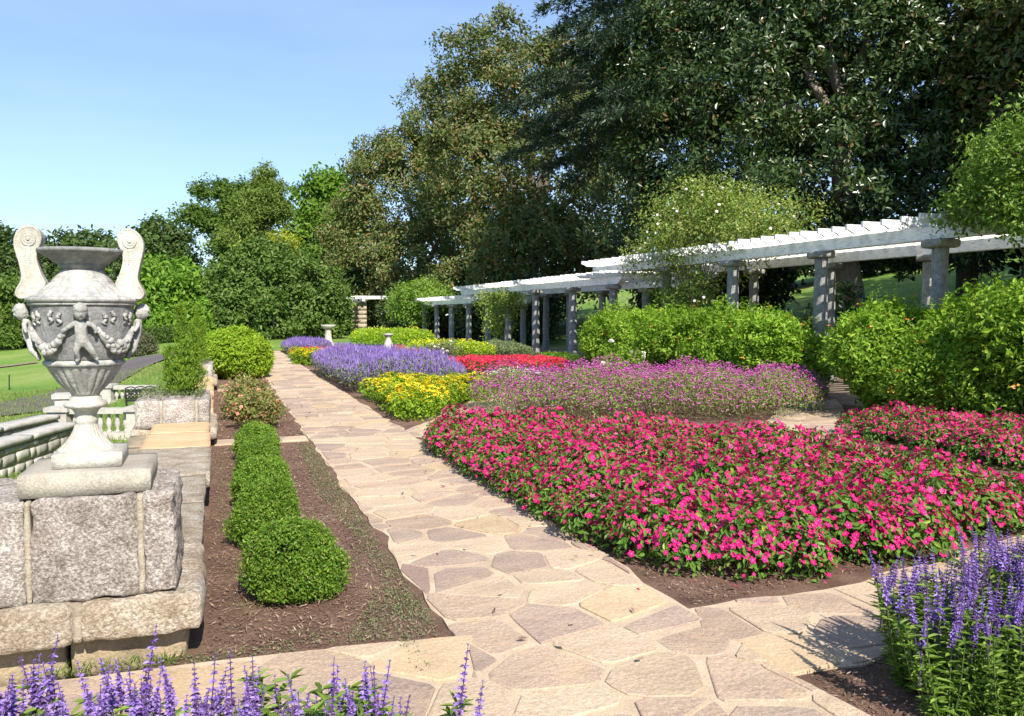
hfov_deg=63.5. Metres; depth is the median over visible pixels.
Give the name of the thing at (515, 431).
vinca plant
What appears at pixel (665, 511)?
vinca plant
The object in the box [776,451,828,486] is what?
vinca plant
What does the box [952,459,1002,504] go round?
vinca plant
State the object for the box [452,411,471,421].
vinca plant
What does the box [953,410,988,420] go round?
vinca plant
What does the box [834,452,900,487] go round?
vinca plant
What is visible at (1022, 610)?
salvia plant
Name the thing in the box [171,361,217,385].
stone pedestal
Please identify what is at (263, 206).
broadleaf tree
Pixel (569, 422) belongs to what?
vinca plant
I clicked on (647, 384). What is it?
flower bed
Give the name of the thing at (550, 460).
vinca plant
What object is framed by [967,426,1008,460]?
vinca plant
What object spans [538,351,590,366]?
lime hedge
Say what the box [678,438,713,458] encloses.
vinca plant
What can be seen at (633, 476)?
vinca plant
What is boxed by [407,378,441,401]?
lantana plant
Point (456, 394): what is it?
lantana plant
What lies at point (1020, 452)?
vinca plant
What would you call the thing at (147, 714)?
salvia plant
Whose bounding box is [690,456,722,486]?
vinca plant
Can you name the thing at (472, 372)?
lantana plant
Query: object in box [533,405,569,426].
vinca plant
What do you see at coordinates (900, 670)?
salvia plant
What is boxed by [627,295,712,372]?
lantana shrub
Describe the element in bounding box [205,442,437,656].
wood chips
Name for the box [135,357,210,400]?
ground cover
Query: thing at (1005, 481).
vinca plant
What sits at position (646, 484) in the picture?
vinca plant
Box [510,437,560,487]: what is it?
vinca plant
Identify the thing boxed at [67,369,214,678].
retaining wall
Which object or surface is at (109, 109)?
sky
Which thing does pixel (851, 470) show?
vinca plant
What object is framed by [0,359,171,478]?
rough grass
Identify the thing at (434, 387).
lantana plant
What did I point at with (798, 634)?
cross path
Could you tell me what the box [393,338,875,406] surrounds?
pergola floor
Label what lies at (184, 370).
thuja
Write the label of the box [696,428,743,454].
vinca plant
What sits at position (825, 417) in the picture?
garden path
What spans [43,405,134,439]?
balustrade
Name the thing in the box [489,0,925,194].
cedar tree
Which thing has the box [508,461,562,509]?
vinca plant
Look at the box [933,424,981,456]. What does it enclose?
vinca plant
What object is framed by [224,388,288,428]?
rose bush
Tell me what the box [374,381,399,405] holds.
lantana plant
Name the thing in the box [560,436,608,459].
vinca plant
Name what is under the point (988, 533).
salvia plant
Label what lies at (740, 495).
vinca plant
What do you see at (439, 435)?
vinca plant
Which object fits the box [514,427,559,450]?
vinca plant
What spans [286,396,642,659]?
leaf litter
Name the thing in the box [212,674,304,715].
salvia plant
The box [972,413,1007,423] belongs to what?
vinca plant
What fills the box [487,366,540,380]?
dusty miller row
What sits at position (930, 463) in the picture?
vinca plant
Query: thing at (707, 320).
lantana shrub
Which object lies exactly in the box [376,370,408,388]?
lantana plant
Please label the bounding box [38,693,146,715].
salvia plant
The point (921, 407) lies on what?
vinca plant
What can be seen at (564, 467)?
vinca plant
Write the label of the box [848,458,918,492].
vinca plant
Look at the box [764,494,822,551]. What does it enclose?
vinca plant
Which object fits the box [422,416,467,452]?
vinca plant
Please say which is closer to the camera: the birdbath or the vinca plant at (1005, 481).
the vinca plant at (1005, 481)
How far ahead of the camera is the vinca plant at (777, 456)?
7.08 m
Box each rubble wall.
[0,414,59,436]
[0,422,74,477]
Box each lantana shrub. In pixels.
[575,298,637,373]
[606,304,679,370]
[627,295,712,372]
[665,294,797,392]
[697,303,838,399]
[815,280,972,413]
[864,310,1023,417]
[889,274,1023,414]
[938,272,1023,417]
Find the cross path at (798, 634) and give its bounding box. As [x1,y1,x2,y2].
[690,535,1023,675]
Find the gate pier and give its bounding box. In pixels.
[51,392,70,405]
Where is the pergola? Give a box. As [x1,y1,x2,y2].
[413,201,1023,395]
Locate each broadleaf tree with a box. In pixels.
[0,220,51,301]
[0,268,32,349]
[41,224,118,279]
[49,267,114,281]
[107,210,208,282]
[132,254,219,339]
[215,157,298,327]
[271,161,369,284]
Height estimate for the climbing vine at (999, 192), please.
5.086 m
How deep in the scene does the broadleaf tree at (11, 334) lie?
50.18 m
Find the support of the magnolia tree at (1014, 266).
on the lawn ground at (38, 376)
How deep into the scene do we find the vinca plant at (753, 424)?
8.98 m
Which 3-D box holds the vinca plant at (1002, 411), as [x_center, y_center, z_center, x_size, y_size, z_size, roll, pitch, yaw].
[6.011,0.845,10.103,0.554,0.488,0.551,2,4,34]
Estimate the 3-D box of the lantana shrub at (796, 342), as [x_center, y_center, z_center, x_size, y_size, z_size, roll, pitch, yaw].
[4.993,-0.110,15.819,2.580,1.895,2.346,-2,4,-30]
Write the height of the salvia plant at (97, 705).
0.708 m
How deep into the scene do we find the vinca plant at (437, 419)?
9.91 m
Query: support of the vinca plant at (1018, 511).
on the garden soil
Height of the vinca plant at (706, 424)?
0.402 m
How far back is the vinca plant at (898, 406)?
10.59 m
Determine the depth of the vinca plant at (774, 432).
8.50 m
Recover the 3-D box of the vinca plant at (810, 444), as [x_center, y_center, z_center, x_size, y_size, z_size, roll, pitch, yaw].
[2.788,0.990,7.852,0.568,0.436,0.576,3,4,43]
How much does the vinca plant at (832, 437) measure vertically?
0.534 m
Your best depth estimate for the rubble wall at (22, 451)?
14.29 m
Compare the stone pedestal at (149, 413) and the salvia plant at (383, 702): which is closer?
the salvia plant at (383, 702)
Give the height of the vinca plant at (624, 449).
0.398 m
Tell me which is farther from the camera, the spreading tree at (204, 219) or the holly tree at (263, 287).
the spreading tree at (204, 219)
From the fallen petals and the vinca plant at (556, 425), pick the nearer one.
the fallen petals
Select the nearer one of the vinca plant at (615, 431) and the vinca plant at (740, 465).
the vinca plant at (740, 465)
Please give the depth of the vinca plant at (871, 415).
10.54 m
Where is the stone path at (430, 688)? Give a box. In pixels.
[0,635,514,715]
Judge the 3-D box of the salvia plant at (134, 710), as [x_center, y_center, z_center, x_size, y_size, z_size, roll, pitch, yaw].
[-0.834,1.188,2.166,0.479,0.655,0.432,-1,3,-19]
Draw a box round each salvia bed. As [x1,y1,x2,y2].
[280,336,331,351]
[310,342,466,386]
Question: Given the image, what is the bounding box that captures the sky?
[0,0,967,277]
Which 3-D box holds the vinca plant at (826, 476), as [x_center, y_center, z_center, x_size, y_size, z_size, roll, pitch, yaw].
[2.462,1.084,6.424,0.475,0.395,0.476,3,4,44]
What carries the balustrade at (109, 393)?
on the lawn ground at (38, 376)
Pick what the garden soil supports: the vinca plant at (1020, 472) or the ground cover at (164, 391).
the vinca plant at (1020, 472)
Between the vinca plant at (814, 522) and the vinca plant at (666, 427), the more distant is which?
the vinca plant at (666, 427)
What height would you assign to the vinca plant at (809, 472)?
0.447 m
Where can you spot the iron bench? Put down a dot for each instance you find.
(133, 399)
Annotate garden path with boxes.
[397,378,520,437]
[767,398,994,496]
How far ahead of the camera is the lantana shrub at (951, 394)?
11.01 m
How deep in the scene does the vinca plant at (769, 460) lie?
6.78 m
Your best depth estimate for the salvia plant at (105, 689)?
2.21 m
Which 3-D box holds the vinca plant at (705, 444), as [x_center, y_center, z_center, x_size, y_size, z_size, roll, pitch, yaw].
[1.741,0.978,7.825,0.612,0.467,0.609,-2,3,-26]
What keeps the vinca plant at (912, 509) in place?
on the garden soil
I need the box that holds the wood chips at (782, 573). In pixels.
[579,521,987,715]
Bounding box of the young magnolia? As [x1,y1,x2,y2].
[797,277,881,371]
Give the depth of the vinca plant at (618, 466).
6.61 m
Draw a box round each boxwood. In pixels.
[221,473,301,549]
[228,452,295,508]
[229,419,281,456]
[232,434,283,474]
[234,513,354,605]
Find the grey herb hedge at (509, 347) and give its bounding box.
[485,338,536,355]
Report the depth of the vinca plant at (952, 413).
10.19 m
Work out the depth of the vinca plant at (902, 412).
10.30 m
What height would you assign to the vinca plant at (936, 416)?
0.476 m
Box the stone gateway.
[346,296,394,332]
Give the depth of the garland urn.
3.72 m
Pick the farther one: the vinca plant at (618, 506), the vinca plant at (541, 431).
the vinca plant at (541, 431)
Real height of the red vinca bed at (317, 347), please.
0.481 m
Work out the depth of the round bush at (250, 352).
19.85 m
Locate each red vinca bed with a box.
[291,345,341,357]
[447,354,575,370]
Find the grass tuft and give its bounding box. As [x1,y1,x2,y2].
[37,649,188,679]
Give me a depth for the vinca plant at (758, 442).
7.53 m
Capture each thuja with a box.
[161,300,209,395]
[187,302,208,362]
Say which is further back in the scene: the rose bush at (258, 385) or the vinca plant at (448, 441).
the rose bush at (258, 385)
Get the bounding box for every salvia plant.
[0,626,157,715]
[0,690,25,715]
[1,674,22,715]
[2,674,84,715]
[18,655,174,715]
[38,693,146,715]
[44,664,112,715]
[91,683,188,715]
[100,678,259,715]
[113,649,276,715]
[138,656,228,715]
[138,677,199,715]
[145,696,233,715]
[199,674,302,715]
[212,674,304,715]
[230,658,355,715]
[244,665,386,715]
[253,667,383,715]
[269,665,412,715]
[295,659,392,715]
[354,695,477,715]
[439,643,484,715]
[865,549,977,693]
[877,547,987,669]
[887,572,1015,715]
[896,547,991,625]
[929,561,1022,705]
[945,589,1023,715]
[946,553,1023,649]
[947,522,1023,633]
[948,518,1023,623]
[968,518,1021,602]
[979,518,1023,598]
[986,580,1023,707]
[990,531,1022,604]
[994,533,1023,578]
[1008,534,1023,576]
[1008,586,1023,695]
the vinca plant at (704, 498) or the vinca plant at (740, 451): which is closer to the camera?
the vinca plant at (704, 498)
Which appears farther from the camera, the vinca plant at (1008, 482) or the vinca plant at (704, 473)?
the vinca plant at (704, 473)
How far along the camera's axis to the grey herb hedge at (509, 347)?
28.48 m
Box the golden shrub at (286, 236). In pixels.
[233,228,305,260]
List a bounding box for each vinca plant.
[422,414,449,445]
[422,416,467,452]
[424,418,458,450]
[428,421,474,458]
[433,403,471,420]
[440,429,477,461]
[444,435,484,466]
[447,408,484,434]
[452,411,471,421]
[452,436,490,467]
[453,418,492,439]
[455,437,499,475]
[463,405,490,419]
[465,414,495,435]
[465,443,509,482]
[474,443,530,487]
[475,419,511,445]
[476,406,514,431]
[480,427,525,469]
[485,429,516,442]
[487,456,532,494]
[489,416,518,429]
[494,459,538,500]
[495,427,521,446]
[500,409,532,424]
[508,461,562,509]
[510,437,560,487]
[511,419,540,431]
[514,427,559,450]
[515,423,533,433]
[516,406,549,426]
[517,435,547,462]
[517,470,566,517]
[518,423,567,443]
[526,430,570,462]
[526,471,590,521]
[531,441,570,472]
[532,412,565,431]
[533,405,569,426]
[535,423,561,433]
[537,452,568,494]
[545,418,569,431]
[549,485,606,532]
[550,439,615,483]
[553,432,574,440]
[554,480,628,544]
[557,415,590,433]
[557,425,581,437]
[557,462,596,491]
[559,455,619,515]
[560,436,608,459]
[563,421,587,439]
[565,442,598,464]
[566,416,591,424]
[576,426,604,439]
[578,433,610,445]
[578,450,625,505]
[581,415,611,430]
[581,418,604,435]
[581,418,619,434]
[581,427,618,444]
[591,489,663,552]
[594,458,667,530]
[597,440,629,455]
[598,443,623,464]
[599,456,665,499]
[601,424,637,444]
[601,434,626,451]
[604,408,644,426]
[605,419,641,439]
[606,493,691,567]
[608,444,636,459]
[617,427,655,437]
[618,466,677,526]
[619,431,669,461]
[620,454,662,473]
[621,444,663,469]
[622,428,658,454]
[624,410,664,432]
[629,477,696,547]
[631,435,662,456]
[637,423,655,432]
[641,476,724,560]
[642,425,665,439]
[645,435,694,466]
[648,411,685,431]
[648,508,721,577]
[650,423,681,437]
[651,468,676,483]
[653,430,675,441]
[655,448,694,470]
[656,457,690,475]
[657,468,697,487]
[660,433,691,444]
[663,419,702,440]
[670,454,701,476]
[671,437,719,462]
[675,487,756,562]
[676,424,713,447]
[676,451,748,495]
[677,432,706,445]
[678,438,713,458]
[679,479,749,529]
[689,500,742,554]
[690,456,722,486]
[695,423,736,447]
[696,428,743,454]
[696,454,753,484]
[698,422,716,430]
[700,427,753,456]
[702,505,785,580]
[710,420,749,434]
[710,447,758,471]
[714,446,751,466]
[717,488,795,557]
[720,473,778,499]
[723,467,776,491]
[725,484,783,538]
[730,439,780,464]
[732,438,771,464]
[736,454,784,480]
[737,433,758,442]
[739,417,781,435]
[742,467,797,493]
[744,498,841,574]
[747,424,790,442]
[753,419,794,442]
[753,514,838,582]
[757,501,833,566]
[758,436,815,463]
[758,460,815,490]
[759,436,788,446]
[759,487,799,503]
[760,439,800,457]
[762,441,821,470]
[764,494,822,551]
[769,463,823,488]
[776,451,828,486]
[778,435,806,447]
[778,481,867,564]
[782,476,843,532]
[784,424,824,447]
[784,474,841,495]
[789,482,848,539]
[793,439,817,452]
[795,426,839,448]
[803,460,852,485]
[804,450,855,483]
[804,475,890,565]
[805,444,839,460]
[810,473,848,486]
[814,425,868,452]
[819,436,872,464]
[827,456,871,473]
[830,443,882,472]
[832,436,873,457]
[832,478,882,534]
[833,408,870,436]
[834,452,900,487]
[836,499,921,566]
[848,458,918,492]
[848,500,900,546]
[855,405,896,438]
[856,477,905,513]
[860,404,892,436]
[861,441,902,466]
[863,415,901,442]
[866,492,966,565]
[868,457,906,473]
[869,483,924,539]
[873,443,923,468]
[873,478,953,549]
[878,399,916,437]
[885,407,919,440]
[887,473,938,506]
[891,467,978,542]
[894,418,935,448]
[895,444,954,475]
[898,407,940,443]
[899,416,933,444]
[902,403,942,423]
[905,454,979,487]
[907,422,952,453]
[916,448,982,488]
[918,411,963,449]
[927,472,967,512]
[931,421,964,451]
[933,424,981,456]
[936,477,1011,541]
[937,407,959,421]
[937,415,973,451]
[947,425,1002,462]
[950,466,990,488]
[951,411,978,426]
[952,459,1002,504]
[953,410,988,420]
[956,483,1023,538]
[959,410,990,420]
[961,418,992,449]
[964,424,1019,466]
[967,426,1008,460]
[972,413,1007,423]
[976,470,1023,532]
[979,413,1022,437]
[980,414,1017,430]
[982,434,1023,470]
[985,407,1023,421]
[986,471,1018,518]
[988,413,1023,425]
[1000,428,1023,465]
[1005,480,1023,521]
[1011,471,1023,517]
[1013,420,1023,438]
[1013,436,1023,468]
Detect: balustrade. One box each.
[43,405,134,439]
[100,383,156,403]
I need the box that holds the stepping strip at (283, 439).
[215,436,308,445]
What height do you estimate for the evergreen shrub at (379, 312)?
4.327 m
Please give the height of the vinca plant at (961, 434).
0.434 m
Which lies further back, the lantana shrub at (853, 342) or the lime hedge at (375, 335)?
the lime hedge at (375, 335)
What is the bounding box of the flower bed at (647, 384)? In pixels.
[467,353,830,420]
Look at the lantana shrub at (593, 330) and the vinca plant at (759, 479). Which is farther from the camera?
the lantana shrub at (593, 330)
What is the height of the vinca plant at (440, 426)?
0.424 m
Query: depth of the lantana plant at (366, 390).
15.40 m
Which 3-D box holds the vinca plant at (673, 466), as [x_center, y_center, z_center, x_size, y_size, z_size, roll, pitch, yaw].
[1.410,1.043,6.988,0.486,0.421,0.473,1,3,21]
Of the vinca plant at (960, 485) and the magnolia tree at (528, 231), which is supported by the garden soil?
the vinca plant at (960, 485)
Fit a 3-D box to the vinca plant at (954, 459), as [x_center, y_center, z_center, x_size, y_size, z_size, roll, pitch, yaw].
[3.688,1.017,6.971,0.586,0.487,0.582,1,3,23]
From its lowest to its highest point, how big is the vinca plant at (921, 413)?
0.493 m
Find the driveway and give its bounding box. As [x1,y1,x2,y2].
[0,354,173,414]
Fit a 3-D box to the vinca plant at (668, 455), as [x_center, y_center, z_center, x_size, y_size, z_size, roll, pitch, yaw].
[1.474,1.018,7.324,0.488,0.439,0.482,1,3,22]
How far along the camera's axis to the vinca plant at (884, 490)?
5.90 m
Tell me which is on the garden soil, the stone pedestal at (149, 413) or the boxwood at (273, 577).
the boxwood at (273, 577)
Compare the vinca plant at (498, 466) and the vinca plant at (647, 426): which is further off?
the vinca plant at (647, 426)
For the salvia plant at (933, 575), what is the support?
on the garden soil
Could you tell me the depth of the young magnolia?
21.95 m
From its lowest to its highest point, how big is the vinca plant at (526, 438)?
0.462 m
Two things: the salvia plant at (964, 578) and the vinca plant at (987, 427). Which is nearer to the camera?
the salvia plant at (964, 578)
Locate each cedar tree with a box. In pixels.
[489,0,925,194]
[852,0,1023,301]
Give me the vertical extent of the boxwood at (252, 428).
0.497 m
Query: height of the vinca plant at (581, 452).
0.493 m
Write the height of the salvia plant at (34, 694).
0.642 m
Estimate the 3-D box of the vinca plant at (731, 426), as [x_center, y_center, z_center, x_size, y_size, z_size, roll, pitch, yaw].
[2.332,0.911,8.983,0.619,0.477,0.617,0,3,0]
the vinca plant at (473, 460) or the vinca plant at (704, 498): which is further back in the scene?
the vinca plant at (473, 460)
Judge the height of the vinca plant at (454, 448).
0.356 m
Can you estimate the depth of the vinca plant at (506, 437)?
8.12 m
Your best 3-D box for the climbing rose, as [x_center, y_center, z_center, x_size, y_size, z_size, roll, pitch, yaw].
[4.630,-2.062,20.865,3.902,5.173,6.899,-2,4,-34]
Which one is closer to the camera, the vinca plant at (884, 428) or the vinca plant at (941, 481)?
the vinca plant at (941, 481)
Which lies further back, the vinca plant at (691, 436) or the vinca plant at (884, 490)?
the vinca plant at (691, 436)
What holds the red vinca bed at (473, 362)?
on the garden soil
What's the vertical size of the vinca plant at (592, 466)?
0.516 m
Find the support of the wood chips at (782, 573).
on the garden soil
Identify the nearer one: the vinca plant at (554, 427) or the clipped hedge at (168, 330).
the vinca plant at (554, 427)
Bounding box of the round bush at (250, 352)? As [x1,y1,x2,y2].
[204,324,276,378]
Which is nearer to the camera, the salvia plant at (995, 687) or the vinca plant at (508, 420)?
the salvia plant at (995, 687)
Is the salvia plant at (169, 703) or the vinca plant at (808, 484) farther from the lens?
the vinca plant at (808, 484)
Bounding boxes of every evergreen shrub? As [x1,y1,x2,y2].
[324,259,378,334]
[369,276,486,339]
[445,265,565,344]
[625,266,806,313]
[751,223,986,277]
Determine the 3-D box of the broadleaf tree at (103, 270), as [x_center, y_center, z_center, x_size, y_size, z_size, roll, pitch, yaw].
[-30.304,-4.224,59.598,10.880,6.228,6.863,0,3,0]
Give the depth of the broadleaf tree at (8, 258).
58.51 m
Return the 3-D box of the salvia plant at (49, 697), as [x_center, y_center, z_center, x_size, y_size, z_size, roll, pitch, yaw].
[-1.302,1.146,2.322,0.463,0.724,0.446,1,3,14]
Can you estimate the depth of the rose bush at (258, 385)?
13.62 m
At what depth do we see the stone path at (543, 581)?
4.58 m
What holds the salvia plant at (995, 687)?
on the garden soil
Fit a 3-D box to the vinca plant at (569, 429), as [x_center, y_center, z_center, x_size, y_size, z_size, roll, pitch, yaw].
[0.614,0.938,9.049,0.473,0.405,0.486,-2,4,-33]
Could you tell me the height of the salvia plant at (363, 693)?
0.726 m
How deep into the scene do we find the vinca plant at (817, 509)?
5.35 m
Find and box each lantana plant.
[284,346,301,360]
[288,349,308,364]
[293,347,310,363]
[302,348,317,365]
[357,376,381,397]
[368,377,393,402]
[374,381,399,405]
[375,384,407,411]
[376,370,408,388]
[376,373,410,403]
[380,382,412,405]
[381,380,424,411]
[386,385,432,421]
[386,390,413,415]
[390,374,420,384]
[402,371,430,377]
[402,386,446,418]
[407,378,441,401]
[413,375,436,383]
[417,383,451,409]
[417,387,454,415]
[431,376,470,406]
[433,374,462,387]
[436,382,463,407]
[442,380,470,402]
[448,374,480,395]
[454,374,479,401]
[460,376,492,400]
[464,369,494,398]
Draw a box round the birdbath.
[321,325,335,345]
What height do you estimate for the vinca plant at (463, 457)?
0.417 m
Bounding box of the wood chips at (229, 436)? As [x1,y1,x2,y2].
[215,388,440,439]
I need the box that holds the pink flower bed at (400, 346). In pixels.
[376,344,458,354]
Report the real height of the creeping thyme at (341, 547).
0.033 m
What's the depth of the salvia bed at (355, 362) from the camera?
17.25 m
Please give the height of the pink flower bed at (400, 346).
0.473 m
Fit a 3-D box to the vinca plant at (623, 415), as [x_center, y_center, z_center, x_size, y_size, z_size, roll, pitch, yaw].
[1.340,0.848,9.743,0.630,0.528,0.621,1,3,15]
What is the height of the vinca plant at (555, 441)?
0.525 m
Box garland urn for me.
[12,225,149,469]
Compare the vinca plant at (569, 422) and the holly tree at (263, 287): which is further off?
the holly tree at (263, 287)
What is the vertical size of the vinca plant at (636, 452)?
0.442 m
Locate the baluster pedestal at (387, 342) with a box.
[383,333,393,348]
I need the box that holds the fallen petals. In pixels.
[484,493,884,589]
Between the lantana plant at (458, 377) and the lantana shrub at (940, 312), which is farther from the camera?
the lantana plant at (458, 377)
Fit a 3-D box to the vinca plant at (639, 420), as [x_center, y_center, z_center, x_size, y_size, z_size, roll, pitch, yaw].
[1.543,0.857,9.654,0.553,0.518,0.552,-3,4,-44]
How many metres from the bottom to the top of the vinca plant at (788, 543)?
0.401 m
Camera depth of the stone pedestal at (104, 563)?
3.65 m
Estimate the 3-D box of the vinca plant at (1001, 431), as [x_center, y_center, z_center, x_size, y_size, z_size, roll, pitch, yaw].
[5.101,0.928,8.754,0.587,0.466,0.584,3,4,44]
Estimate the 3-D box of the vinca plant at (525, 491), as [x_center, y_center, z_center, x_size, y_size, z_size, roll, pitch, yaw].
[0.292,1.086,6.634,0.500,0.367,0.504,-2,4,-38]
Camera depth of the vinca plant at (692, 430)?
8.56 m
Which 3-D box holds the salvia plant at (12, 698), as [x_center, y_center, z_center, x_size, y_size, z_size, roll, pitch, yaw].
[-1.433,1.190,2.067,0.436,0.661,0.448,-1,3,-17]
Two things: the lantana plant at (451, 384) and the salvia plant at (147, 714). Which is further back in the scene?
the lantana plant at (451, 384)
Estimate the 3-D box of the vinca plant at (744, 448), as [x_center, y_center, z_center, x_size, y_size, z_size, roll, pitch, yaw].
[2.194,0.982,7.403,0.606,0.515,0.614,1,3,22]
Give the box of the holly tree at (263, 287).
[179,233,360,339]
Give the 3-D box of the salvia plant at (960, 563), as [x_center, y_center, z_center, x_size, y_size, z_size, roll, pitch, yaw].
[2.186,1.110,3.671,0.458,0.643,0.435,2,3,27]
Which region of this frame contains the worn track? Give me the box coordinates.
[0,361,36,366]
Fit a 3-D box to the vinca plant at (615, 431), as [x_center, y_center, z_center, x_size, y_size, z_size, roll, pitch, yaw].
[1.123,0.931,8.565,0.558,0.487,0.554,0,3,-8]
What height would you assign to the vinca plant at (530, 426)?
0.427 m
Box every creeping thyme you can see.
[165,390,436,671]
[216,452,379,648]
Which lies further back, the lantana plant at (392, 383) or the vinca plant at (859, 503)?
the lantana plant at (392, 383)
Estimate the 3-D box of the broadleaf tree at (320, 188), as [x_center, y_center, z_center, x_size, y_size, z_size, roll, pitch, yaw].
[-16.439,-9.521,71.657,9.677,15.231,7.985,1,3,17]
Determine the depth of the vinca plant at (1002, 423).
9.12 m
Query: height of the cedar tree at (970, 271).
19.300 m
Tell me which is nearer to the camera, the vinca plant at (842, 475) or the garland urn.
the garland urn
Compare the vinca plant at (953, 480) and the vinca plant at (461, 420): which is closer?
the vinca plant at (953, 480)
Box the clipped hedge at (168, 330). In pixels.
[142,324,189,343]
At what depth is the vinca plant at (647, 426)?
9.04 m
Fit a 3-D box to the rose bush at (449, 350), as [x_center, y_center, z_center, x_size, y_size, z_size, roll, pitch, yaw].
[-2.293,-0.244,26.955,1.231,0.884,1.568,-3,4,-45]
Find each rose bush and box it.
[218,372,272,419]
[223,373,277,401]
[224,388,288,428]
[424,339,464,356]
[591,339,650,398]
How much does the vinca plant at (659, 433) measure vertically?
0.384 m
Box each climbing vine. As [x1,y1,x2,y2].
[383,271,464,328]
[470,286,530,340]
[927,71,1023,261]
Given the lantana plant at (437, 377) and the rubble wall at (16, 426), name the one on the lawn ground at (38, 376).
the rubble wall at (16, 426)
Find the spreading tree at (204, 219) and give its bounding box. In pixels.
[162,172,252,287]
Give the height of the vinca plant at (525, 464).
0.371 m
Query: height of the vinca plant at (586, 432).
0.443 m
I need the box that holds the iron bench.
[125,386,155,405]
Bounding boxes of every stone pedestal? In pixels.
[0,453,206,686]
[130,390,217,439]
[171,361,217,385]
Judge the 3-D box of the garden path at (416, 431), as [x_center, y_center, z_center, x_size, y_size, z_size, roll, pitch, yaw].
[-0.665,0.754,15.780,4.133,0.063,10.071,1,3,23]
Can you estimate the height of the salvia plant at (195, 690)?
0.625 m
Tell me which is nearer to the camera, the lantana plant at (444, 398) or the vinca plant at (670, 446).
the vinca plant at (670, 446)
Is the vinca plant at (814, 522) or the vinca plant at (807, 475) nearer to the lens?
the vinca plant at (814, 522)
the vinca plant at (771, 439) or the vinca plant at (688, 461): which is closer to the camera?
the vinca plant at (688, 461)
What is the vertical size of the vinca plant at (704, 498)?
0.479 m
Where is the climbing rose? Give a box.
[617,167,846,312]
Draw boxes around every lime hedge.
[348,326,434,346]
[404,338,498,356]
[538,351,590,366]
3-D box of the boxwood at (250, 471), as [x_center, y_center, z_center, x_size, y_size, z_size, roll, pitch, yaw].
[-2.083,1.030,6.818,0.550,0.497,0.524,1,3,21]
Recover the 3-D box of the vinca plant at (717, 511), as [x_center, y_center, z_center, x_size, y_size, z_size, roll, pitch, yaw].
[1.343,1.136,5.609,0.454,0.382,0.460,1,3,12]
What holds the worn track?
on the lawn ground at (38, 376)
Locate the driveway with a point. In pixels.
(136, 362)
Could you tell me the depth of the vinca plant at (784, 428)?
8.84 m
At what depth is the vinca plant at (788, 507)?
5.32 m
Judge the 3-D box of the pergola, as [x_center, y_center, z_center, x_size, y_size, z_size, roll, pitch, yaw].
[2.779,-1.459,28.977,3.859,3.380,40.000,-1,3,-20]
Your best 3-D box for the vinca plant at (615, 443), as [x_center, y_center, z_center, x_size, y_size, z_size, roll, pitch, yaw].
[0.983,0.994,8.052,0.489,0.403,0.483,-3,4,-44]
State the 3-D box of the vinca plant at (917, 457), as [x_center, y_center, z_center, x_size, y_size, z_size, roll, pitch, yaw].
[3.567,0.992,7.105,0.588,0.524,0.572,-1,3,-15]
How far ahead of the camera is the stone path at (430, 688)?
3.61 m
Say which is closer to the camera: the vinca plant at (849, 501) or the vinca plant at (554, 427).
the vinca plant at (849, 501)
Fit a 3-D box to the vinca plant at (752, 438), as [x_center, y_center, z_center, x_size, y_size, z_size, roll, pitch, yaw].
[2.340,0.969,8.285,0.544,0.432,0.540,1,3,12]
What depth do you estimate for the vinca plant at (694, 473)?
6.49 m
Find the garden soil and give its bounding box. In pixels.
[150,350,1023,715]
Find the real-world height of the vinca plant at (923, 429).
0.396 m
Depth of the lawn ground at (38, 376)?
37.83 m
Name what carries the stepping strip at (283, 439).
on the garden soil
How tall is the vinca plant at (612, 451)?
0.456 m
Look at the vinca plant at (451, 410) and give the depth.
10.23 m
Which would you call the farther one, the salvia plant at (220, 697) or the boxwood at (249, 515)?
the boxwood at (249, 515)
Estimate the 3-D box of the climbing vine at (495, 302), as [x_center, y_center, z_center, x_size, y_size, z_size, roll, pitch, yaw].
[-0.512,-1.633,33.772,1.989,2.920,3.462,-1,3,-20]
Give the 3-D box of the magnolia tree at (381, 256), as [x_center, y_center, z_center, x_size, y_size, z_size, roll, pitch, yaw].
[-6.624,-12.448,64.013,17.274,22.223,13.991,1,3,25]
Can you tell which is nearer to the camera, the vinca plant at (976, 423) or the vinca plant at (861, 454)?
the vinca plant at (861, 454)
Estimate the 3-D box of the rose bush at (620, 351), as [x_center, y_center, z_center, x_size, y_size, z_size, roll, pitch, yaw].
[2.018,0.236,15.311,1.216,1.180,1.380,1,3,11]
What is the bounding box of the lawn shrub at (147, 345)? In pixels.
[124,329,159,357]
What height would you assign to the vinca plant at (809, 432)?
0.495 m
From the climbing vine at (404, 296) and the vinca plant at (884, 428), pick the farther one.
the climbing vine at (404, 296)
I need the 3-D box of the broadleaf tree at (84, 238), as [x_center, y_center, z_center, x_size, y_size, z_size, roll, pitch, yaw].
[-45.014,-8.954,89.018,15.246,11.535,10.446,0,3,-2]
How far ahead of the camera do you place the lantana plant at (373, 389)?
14.79 m
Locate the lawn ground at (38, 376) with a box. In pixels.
[0,254,1021,669]
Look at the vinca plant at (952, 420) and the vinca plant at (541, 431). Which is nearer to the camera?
the vinca plant at (541, 431)
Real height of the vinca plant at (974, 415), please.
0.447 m
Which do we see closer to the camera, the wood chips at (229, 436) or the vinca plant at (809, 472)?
the vinca plant at (809, 472)
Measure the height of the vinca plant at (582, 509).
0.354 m
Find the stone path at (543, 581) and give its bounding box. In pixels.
[264,351,870,715]
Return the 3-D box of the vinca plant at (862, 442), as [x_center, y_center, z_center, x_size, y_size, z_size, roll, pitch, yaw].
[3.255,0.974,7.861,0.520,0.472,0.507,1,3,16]
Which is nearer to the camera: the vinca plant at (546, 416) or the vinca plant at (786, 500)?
the vinca plant at (786, 500)
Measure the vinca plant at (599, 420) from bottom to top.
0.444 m
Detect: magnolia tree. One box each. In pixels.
[310,66,525,330]
[415,1,661,330]
[575,0,1012,316]
[906,0,1023,285]
[910,0,1023,279]

